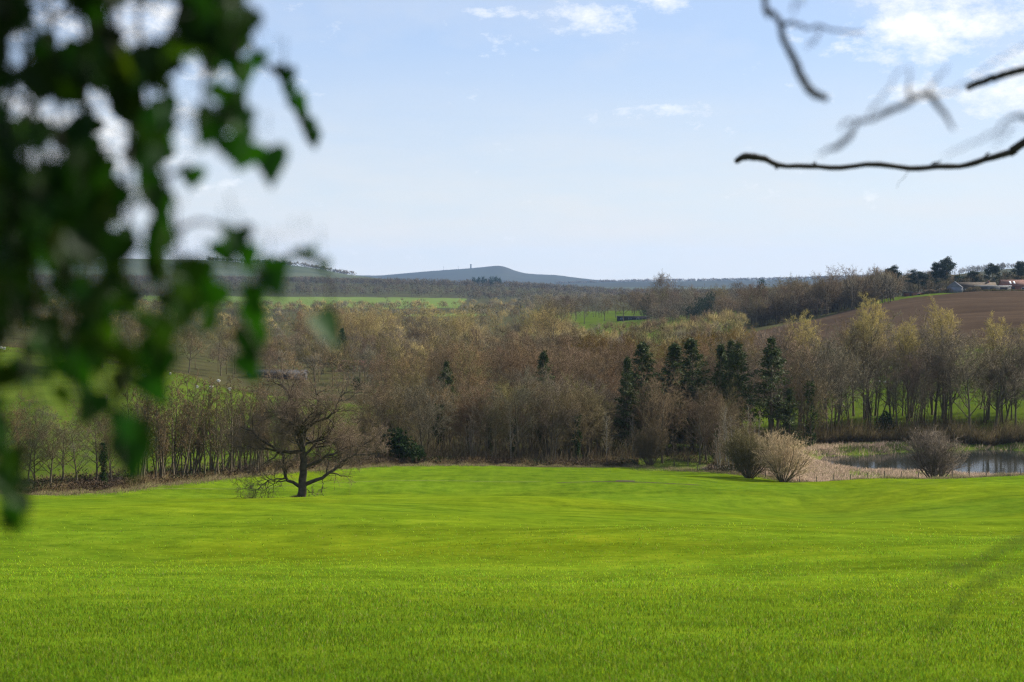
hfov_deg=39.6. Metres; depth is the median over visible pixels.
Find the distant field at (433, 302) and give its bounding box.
[142,296,479,316]
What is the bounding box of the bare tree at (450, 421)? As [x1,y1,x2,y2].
[423,393,465,449]
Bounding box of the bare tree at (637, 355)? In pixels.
[609,341,663,416]
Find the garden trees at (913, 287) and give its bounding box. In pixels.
[884,269,1023,296]
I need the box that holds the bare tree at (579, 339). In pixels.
[542,329,589,357]
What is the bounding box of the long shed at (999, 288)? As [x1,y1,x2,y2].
[975,286,1010,290]
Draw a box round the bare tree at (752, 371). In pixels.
[706,351,785,423]
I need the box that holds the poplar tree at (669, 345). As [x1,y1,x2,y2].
[661,335,682,358]
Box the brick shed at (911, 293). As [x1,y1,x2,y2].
[904,292,923,296]
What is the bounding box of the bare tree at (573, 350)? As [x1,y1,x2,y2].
[553,334,610,397]
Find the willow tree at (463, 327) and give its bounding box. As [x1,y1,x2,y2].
[454,314,475,343]
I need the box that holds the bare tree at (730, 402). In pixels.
[689,378,747,442]
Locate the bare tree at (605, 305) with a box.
[598,297,614,320]
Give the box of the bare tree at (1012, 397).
[1002,352,1016,419]
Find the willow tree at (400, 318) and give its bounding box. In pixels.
[383,309,411,333]
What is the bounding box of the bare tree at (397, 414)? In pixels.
[368,391,420,455]
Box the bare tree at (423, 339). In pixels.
[413,326,455,370]
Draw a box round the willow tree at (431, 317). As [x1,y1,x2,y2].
[417,302,446,332]
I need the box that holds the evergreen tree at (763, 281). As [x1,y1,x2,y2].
[749,278,770,303]
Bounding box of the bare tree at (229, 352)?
[218,339,241,373]
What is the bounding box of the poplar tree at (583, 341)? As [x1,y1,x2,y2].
[570,330,597,362]
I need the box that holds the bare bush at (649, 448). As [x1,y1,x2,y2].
[628,421,669,464]
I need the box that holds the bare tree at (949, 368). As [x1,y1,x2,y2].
[924,330,975,418]
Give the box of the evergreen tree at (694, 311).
[680,297,706,319]
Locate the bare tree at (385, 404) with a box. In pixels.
[362,388,414,433]
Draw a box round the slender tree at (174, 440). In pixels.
[166,374,186,470]
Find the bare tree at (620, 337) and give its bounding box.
[604,332,626,348]
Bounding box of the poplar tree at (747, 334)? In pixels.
[740,323,760,365]
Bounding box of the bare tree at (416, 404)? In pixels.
[367,371,462,456]
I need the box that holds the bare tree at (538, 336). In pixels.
[519,329,553,341]
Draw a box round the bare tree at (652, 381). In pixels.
[637,372,688,454]
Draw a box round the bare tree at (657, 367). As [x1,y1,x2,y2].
[640,350,669,388]
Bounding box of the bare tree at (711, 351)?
[696,339,755,392]
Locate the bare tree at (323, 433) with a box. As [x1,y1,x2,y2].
[309,409,337,458]
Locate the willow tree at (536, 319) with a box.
[531,308,560,334]
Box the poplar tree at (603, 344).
[590,331,613,372]
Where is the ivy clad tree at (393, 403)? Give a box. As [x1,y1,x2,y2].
[352,381,419,453]
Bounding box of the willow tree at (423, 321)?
[411,312,438,337]
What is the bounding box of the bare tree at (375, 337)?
[360,335,376,357]
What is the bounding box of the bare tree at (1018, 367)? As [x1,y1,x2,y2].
[970,331,1023,421]
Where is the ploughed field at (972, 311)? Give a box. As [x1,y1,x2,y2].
[745,291,1023,357]
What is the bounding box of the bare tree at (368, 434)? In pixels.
[357,420,380,450]
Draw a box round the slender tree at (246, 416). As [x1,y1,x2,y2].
[234,378,258,467]
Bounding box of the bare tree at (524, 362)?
[497,341,565,421]
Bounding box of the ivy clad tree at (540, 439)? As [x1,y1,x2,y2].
[538,392,562,444]
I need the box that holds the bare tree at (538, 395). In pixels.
[506,371,572,445]
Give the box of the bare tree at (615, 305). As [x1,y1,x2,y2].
[608,294,620,317]
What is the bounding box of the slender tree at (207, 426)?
[192,384,219,473]
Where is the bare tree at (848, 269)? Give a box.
[833,264,861,306]
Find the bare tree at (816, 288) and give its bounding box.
[805,271,826,315]
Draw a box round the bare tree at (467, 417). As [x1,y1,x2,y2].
[449,376,513,452]
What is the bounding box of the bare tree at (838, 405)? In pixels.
[828,361,846,425]
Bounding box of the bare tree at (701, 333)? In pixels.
[689,322,729,373]
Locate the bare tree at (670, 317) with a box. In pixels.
[661,309,678,324]
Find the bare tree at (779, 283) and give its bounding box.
[770,276,784,291]
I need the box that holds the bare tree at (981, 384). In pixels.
[961,334,1023,422]
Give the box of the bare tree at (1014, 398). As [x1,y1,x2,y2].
[1002,334,1023,425]
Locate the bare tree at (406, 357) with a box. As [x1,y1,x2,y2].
[382,343,426,388]
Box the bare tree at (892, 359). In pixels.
[864,337,919,417]
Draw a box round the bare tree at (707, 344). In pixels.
[697,334,725,355]
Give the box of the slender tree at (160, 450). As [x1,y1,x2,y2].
[140,397,173,478]
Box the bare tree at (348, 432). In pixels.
[335,417,365,455]
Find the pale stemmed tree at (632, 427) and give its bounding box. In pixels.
[624,414,635,444]
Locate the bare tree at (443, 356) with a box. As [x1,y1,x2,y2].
[426,351,468,399]
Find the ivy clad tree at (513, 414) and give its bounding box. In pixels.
[489,394,537,456]
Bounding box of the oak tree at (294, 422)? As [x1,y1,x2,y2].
[202,353,393,498]
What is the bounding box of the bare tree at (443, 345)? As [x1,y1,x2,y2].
[425,332,474,371]
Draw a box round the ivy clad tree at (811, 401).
[776,352,839,446]
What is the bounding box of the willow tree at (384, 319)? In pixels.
[371,306,401,335]
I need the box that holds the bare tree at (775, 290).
[764,281,783,319]
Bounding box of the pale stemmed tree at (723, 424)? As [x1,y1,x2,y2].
[718,405,732,463]
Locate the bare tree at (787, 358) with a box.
[741,321,816,435]
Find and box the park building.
[617,316,648,320]
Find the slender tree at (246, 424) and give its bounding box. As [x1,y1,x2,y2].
[229,386,257,469]
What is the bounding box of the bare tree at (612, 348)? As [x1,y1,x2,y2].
[579,337,622,386]
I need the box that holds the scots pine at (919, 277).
[904,270,929,291]
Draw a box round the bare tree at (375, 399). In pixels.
[342,372,418,455]
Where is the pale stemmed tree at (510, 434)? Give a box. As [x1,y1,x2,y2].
[502,402,515,459]
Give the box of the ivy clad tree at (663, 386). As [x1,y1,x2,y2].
[653,369,687,436]
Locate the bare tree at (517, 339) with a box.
[511,322,547,350]
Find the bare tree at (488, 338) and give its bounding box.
[481,327,512,358]
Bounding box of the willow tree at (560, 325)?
[536,312,575,336]
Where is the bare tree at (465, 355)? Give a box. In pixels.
[427,339,492,389]
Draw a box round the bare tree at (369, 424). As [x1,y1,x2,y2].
[356,412,383,459]
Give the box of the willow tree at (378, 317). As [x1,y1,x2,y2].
[365,306,390,328]
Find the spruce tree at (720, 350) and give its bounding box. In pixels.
[701,343,739,438]
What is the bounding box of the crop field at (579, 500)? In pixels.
[0,465,1023,681]
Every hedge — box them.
[3,343,284,395]
[590,318,661,325]
[785,367,1014,394]
[922,288,954,294]
[964,286,981,291]
[980,288,1022,290]
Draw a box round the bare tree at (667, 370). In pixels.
[646,350,698,403]
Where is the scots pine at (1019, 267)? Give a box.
[1003,261,1023,279]
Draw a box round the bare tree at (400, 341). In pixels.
[382,326,430,385]
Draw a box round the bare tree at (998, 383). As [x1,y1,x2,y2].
[990,355,1008,423]
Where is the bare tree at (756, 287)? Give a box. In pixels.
[735,280,768,325]
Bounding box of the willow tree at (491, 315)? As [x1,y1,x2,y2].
[483,307,508,336]
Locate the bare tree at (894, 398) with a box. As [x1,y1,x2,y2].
[888,366,901,416]
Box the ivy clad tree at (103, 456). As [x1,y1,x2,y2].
[95,417,111,484]
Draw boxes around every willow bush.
[714,422,771,478]
[746,429,818,481]
[899,425,971,477]
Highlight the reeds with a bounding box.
[698,440,1023,481]
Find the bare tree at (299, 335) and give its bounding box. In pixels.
[280,327,310,369]
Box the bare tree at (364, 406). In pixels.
[349,380,391,451]
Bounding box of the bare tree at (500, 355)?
[482,340,529,381]
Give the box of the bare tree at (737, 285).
[721,281,745,297]
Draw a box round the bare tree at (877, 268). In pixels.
[860,264,886,278]
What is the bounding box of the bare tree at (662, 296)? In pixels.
[654,288,669,305]
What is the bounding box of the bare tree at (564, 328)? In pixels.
[533,325,578,358]
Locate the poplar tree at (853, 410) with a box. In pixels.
[839,328,876,415]
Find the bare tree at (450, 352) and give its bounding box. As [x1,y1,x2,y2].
[441,340,487,391]
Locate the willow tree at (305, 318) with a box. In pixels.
[291,305,320,340]
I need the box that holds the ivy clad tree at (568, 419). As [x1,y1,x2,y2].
[551,379,584,444]
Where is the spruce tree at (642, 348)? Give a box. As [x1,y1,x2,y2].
[602,340,684,444]
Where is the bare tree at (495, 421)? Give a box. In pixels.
[473,392,511,456]
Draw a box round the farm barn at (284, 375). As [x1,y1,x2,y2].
[258,370,308,379]
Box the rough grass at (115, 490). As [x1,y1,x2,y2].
[30,461,1023,496]
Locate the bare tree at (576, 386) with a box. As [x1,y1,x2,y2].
[552,369,609,453]
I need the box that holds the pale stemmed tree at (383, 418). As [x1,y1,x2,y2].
[376,401,390,444]
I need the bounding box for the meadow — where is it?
[734,347,1023,432]
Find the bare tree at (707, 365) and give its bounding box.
[687,346,724,383]
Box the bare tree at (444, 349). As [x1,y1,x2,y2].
[421,338,467,378]
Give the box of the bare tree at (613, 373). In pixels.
[584,363,628,438]
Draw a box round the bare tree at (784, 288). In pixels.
[773,281,802,318]
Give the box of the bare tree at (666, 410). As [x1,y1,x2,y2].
[638,383,686,450]
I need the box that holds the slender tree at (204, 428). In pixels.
[195,398,213,476]
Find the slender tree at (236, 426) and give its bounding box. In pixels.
[225,387,249,472]
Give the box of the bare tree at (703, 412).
[677,390,726,460]
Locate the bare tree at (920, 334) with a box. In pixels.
[874,313,976,417]
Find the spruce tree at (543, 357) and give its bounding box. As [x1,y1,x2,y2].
[520,350,561,437]
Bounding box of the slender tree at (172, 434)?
[164,379,184,475]
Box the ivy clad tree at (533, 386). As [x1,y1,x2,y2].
[508,375,572,454]
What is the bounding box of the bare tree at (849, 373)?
[816,343,868,425]
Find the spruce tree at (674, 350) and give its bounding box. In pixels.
[652,342,701,448]
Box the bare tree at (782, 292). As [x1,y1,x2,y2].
[770,277,801,319]
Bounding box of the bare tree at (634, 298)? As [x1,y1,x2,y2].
[624,289,643,315]
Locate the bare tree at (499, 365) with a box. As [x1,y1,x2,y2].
[485,343,520,389]
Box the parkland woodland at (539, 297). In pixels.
[521,287,774,311]
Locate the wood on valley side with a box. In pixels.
[17,309,410,386]
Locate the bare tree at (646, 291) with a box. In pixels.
[638,286,652,299]
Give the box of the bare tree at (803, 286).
[783,279,815,315]
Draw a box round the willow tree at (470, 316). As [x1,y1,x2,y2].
[447,304,485,332]
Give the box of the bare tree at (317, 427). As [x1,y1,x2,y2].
[303,409,331,449]
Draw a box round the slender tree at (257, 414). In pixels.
[248,378,267,471]
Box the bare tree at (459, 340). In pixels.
[444,333,474,347]
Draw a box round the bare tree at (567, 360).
[550,347,587,407]
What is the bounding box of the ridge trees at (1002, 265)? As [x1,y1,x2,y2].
[902,262,1023,275]
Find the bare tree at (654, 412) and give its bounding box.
[639,389,674,450]
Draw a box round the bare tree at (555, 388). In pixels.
[522,364,584,456]
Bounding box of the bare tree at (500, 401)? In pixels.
[464,377,510,431]
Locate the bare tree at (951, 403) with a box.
[909,326,977,423]
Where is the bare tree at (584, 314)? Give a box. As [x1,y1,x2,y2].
[573,295,594,323]
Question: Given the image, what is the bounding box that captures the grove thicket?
[645,268,906,326]
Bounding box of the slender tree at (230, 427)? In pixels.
[220,385,240,470]
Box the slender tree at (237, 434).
[226,396,246,465]
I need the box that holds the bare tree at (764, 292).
[756,283,770,298]
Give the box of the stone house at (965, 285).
[957,281,996,291]
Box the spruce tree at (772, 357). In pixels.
[741,335,808,448]
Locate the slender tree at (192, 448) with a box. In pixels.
[178,394,207,472]
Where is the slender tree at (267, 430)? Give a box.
[262,391,275,468]
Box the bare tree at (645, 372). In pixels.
[616,358,662,397]
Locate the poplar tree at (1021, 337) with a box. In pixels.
[1012,323,1023,371]
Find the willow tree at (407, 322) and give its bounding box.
[391,308,413,336]
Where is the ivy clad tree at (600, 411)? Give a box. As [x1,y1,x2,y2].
[585,386,616,446]
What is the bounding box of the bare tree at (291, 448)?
[280,434,311,460]
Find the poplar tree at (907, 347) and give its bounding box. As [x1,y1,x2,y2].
[887,318,925,421]
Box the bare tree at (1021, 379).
[953,324,1023,428]
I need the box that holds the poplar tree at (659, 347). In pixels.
[650,341,666,367]
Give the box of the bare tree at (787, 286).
[778,276,805,316]
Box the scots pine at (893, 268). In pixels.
[883,265,901,296]
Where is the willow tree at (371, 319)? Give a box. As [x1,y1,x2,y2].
[357,308,385,330]
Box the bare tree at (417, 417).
[403,385,431,441]
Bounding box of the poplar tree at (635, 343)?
[625,334,642,349]
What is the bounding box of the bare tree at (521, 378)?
[498,364,559,448]
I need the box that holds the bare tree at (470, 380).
[428,358,493,429]
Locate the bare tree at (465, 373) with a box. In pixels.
[439,348,492,397]
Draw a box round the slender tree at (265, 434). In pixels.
[254,388,270,470]
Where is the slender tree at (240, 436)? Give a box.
[233,396,247,472]
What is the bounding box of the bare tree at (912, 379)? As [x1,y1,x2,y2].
[878,345,950,422]
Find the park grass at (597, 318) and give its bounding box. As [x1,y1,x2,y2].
[549,310,736,343]
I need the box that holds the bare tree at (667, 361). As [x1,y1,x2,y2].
[657,340,687,384]
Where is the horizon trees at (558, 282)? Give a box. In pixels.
[206,256,948,283]
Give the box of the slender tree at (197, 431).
[191,379,207,471]
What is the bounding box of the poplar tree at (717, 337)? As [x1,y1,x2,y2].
[705,325,729,355]
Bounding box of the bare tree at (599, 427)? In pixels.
[571,388,622,453]
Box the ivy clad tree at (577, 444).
[546,389,591,460]
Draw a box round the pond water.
[819,450,1023,474]
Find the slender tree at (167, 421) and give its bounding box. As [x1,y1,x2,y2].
[160,403,171,468]
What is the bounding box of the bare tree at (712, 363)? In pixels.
[690,347,760,413]
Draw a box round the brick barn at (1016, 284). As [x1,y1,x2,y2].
[998,280,1023,290]
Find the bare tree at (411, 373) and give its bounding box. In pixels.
[381,353,429,414]
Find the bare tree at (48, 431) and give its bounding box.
[13,420,58,481]
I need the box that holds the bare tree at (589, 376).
[573,354,618,402]
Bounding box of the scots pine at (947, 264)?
[934,256,964,288]
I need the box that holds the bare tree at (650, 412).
[624,391,679,434]
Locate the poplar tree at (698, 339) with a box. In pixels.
[686,330,710,368]
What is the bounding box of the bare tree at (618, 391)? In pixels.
[599,369,643,427]
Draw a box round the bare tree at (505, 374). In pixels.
[492,362,521,392]
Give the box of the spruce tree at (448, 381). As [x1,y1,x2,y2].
[432,360,457,446]
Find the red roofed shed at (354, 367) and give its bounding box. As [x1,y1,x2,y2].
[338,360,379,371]
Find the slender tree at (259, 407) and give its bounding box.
[248,381,268,468]
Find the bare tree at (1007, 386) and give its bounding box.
[968,337,1023,415]
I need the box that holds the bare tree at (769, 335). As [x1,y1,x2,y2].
[745,320,807,429]
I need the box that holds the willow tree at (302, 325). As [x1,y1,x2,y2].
[290,316,314,358]
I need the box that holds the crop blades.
[0,513,1023,681]
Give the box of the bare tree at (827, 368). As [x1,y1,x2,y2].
[803,338,841,418]
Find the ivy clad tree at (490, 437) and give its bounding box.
[466,388,502,453]
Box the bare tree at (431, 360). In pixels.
[416,342,464,398]
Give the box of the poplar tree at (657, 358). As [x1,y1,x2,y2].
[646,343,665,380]
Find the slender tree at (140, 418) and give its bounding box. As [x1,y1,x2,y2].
[132,392,154,477]
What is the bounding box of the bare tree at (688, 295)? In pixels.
[678,285,696,316]
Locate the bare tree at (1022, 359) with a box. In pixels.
[1012,341,1023,395]
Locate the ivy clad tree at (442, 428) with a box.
[411,382,465,453]
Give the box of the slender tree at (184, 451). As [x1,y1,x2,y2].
[173,387,201,476]
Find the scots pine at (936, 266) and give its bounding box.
[922,262,950,290]
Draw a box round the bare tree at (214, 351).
[204,340,227,375]
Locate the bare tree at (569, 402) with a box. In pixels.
[544,379,605,442]
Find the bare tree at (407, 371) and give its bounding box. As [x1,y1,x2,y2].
[380,347,438,405]
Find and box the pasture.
[0,346,405,479]
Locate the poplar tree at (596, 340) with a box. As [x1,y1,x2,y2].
[576,329,608,358]
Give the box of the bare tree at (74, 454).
[53,417,100,484]
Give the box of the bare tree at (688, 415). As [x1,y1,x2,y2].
[672,388,698,443]
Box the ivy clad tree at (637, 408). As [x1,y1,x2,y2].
[610,385,660,450]
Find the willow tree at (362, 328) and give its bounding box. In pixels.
[346,308,381,339]
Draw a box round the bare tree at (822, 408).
[814,376,828,431]
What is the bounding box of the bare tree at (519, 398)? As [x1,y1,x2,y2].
[477,365,544,457]
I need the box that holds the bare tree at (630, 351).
[598,345,650,405]
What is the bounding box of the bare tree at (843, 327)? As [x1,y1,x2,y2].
[809,315,868,420]
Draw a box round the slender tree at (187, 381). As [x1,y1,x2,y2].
[177,373,200,473]
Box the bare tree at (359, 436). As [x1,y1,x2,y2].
[347,423,368,457]
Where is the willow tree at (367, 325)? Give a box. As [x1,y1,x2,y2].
[353,311,378,335]
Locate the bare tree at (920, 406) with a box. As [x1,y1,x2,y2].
[907,364,929,430]
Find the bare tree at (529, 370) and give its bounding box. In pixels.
[511,361,547,383]
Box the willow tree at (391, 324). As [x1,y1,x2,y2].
[381,314,405,332]
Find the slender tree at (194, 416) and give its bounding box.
[169,369,207,476]
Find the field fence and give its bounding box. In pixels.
[697,465,1020,481]
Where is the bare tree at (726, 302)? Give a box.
[708,292,735,315]
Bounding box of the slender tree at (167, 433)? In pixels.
[154,393,174,475]
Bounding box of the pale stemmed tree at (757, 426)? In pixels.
[750,411,763,458]
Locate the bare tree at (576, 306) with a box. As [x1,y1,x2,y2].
[569,298,582,317]
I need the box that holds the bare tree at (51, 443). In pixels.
[29,416,80,485]
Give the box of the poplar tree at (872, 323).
[844,292,895,417]
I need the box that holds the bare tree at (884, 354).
[810,309,911,415]
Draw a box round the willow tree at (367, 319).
[346,308,381,331]
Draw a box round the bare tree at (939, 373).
[904,325,965,423]
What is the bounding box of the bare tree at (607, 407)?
[590,382,625,444]
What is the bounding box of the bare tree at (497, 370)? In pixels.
[467,340,538,393]
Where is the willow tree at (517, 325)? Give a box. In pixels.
[505,312,527,333]
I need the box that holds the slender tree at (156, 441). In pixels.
[145,399,168,474]
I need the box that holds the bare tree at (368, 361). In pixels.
[343,342,382,395]
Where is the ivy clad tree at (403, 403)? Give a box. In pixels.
[390,381,425,431]
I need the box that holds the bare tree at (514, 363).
[477,339,542,423]
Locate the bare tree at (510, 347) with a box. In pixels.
[490,333,552,381]
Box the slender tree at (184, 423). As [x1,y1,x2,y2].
[177,397,192,471]
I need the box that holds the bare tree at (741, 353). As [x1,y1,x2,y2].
[710,332,772,426]
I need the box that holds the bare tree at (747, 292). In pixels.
[739,286,759,305]
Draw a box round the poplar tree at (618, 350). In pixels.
[601,335,629,410]
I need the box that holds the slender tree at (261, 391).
[249,368,274,418]
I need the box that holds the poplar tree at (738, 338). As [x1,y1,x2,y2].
[735,329,756,359]
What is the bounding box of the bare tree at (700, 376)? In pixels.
[686,355,712,431]
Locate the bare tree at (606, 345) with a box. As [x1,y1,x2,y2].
[591,334,620,369]
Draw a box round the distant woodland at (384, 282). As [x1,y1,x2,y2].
[34,272,769,300]
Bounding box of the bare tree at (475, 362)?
[455,344,494,391]
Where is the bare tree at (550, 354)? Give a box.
[510,342,572,386]
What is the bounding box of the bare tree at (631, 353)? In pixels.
[609,333,661,383]
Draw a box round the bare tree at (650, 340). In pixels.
[638,330,659,380]
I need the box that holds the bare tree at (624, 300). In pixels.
[609,287,636,321]
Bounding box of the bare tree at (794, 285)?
[783,275,809,314]
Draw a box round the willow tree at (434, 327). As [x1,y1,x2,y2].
[424,314,452,346]
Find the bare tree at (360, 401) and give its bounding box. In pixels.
[338,384,402,441]
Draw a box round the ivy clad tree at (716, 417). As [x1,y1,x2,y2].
[696,387,747,462]
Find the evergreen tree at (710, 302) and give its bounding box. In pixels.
[700,290,716,319]
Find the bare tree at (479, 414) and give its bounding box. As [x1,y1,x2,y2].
[463,389,505,456]
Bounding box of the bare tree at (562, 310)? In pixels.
[555,301,568,319]
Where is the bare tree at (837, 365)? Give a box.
[789,324,877,433]
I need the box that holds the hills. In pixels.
[356,266,861,287]
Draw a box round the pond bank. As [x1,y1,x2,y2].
[638,442,1023,482]
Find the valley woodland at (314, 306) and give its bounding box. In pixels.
[21,297,565,342]
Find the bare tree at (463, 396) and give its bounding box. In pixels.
[447,377,493,441]
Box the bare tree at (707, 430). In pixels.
[671,383,728,464]
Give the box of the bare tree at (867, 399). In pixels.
[854,354,877,427]
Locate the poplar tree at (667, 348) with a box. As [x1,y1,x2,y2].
[662,338,684,367]
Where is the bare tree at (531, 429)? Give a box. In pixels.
[508,387,555,456]
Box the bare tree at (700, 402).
[676,381,722,449]
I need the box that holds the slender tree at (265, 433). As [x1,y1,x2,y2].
[254,394,272,467]
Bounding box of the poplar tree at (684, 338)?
[679,329,691,354]
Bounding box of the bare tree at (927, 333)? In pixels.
[882,308,982,412]
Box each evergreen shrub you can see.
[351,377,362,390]
[380,427,423,461]
[410,443,426,460]
[703,432,734,448]
[876,410,898,430]
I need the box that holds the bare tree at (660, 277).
[645,269,677,300]
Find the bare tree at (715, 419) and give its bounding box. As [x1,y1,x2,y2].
[690,389,748,441]
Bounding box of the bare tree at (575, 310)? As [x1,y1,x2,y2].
[570,302,580,320]
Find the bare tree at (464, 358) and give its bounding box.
[424,342,491,384]
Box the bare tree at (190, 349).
[175,321,210,372]
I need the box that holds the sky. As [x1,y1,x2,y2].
[0,0,1023,281]
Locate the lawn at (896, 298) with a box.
[877,293,949,303]
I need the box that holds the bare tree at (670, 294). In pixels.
[658,285,682,316]
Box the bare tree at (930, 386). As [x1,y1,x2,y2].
[910,334,957,414]
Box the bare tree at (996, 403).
[991,380,1005,417]
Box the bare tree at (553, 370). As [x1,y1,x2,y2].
[522,350,576,391]
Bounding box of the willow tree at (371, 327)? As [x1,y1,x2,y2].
[363,318,387,340]
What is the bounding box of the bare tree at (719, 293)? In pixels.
[709,284,730,311]
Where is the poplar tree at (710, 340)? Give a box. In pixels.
[701,329,720,352]
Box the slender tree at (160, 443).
[152,401,170,476]
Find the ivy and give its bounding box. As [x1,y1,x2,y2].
[0,0,338,537]
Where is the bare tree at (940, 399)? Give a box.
[931,337,958,423]
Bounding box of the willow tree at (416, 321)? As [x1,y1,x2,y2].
[402,309,433,338]
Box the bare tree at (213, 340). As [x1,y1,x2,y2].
[209,323,231,359]
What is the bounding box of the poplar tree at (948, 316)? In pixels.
[916,295,968,418]
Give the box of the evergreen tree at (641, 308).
[637,293,651,315]
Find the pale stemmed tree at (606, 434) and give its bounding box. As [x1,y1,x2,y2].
[600,411,613,453]
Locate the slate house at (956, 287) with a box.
[946,281,962,292]
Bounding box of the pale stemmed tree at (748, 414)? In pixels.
[742,404,754,437]
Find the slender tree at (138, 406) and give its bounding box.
[131,389,147,476]
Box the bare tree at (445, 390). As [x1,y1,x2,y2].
[412,381,473,454]
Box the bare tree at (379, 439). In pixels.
[370,426,389,454]
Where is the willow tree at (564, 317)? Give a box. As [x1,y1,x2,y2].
[544,302,576,330]
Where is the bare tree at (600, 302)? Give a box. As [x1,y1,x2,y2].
[591,294,611,315]
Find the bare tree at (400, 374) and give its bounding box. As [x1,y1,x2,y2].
[374,353,432,423]
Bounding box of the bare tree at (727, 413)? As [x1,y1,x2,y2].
[706,392,747,456]
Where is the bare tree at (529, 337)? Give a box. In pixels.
[514,331,548,343]
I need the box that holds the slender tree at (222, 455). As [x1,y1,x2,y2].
[209,386,229,471]
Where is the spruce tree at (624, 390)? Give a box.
[608,356,645,450]
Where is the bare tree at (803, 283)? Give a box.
[790,276,809,303]
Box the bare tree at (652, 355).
[626,339,665,387]
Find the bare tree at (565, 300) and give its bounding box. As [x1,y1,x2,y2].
[554,295,573,311]
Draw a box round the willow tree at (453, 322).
[432,312,473,343]
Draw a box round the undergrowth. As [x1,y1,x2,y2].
[18,410,757,492]
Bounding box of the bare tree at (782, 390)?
[752,362,813,430]
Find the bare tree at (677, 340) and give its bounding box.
[662,335,697,353]
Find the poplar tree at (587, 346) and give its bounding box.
[577,330,599,365]
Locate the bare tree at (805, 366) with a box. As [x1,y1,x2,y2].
[777,336,836,427]
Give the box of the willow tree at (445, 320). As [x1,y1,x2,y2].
[431,311,455,337]
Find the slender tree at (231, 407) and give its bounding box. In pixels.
[220,369,246,474]
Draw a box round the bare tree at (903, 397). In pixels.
[899,370,905,415]
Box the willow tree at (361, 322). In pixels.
[342,308,377,337]
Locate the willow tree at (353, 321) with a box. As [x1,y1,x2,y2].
[339,310,364,346]
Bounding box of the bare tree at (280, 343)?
[266,332,295,367]
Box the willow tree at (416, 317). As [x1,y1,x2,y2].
[408,304,441,330]
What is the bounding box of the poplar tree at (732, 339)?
[721,328,736,345]
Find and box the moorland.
[35,258,770,291]
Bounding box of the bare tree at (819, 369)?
[782,336,849,427]
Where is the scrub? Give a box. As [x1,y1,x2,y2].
[740,397,1023,445]
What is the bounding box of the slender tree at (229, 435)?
[217,392,247,468]
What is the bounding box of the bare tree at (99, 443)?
[65,412,116,478]
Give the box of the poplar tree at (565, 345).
[557,334,575,385]
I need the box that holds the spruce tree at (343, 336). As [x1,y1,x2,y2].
[334,328,350,360]
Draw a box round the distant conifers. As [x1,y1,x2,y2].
[471,276,502,287]
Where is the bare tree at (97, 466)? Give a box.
[65,398,113,481]
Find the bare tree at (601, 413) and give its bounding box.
[564,384,617,456]
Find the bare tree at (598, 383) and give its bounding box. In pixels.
[561,368,633,449]
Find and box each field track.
[120,480,540,489]
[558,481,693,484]
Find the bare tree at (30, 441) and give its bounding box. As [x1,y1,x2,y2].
[5,394,73,480]
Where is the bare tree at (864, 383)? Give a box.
[855,345,873,417]
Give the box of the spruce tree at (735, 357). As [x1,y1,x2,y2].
[718,341,763,424]
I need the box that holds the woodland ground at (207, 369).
[4,268,1018,494]
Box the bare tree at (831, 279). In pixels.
[810,275,838,313]
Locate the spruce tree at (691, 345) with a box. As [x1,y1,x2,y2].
[666,337,714,445]
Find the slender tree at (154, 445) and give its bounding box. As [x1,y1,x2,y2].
[140,399,158,473]
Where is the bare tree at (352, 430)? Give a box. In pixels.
[340,419,361,458]
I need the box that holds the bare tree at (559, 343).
[532,334,576,358]
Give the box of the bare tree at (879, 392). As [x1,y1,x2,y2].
[869,343,903,421]
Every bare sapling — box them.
[667,432,677,465]
[683,430,693,465]
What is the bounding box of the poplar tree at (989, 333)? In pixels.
[967,312,1017,419]
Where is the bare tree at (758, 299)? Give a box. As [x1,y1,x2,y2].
[740,290,767,326]
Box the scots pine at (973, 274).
[957,270,982,281]
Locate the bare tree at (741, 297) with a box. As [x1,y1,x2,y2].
[735,284,753,312]
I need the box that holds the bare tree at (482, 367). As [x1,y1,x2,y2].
[455,344,499,397]
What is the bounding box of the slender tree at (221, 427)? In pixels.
[210,391,233,475]
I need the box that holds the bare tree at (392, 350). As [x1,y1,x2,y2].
[358,332,407,387]
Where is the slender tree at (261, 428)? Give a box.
[243,389,268,470]
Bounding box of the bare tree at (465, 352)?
[449,336,490,387]
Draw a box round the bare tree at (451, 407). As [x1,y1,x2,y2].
[417,381,472,442]
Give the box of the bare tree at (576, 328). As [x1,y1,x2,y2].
[563,321,595,345]
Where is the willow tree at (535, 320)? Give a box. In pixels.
[523,305,548,333]
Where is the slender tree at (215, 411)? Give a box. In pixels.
[205,379,227,473]
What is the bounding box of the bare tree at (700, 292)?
[691,285,709,313]
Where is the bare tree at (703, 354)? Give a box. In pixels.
[686,341,711,408]
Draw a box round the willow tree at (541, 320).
[532,306,557,336]
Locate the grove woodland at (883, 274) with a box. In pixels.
[628,265,932,320]
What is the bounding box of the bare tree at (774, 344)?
[742,325,799,402]
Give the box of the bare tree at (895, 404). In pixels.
[883,346,905,423]
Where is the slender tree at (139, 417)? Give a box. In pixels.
[129,395,159,477]
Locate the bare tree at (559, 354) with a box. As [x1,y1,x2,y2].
[512,342,577,404]
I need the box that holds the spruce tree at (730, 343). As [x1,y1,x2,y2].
[717,338,751,442]
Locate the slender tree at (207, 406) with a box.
[200,380,219,470]
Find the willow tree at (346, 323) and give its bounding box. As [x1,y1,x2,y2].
[337,309,357,339]
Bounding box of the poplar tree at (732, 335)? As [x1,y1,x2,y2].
[721,327,741,342]
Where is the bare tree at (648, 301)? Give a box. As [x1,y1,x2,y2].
[634,292,660,320]
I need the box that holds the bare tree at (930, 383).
[914,345,935,427]
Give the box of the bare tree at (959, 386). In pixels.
[934,328,999,433]
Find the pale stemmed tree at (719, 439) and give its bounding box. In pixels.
[713,421,723,462]

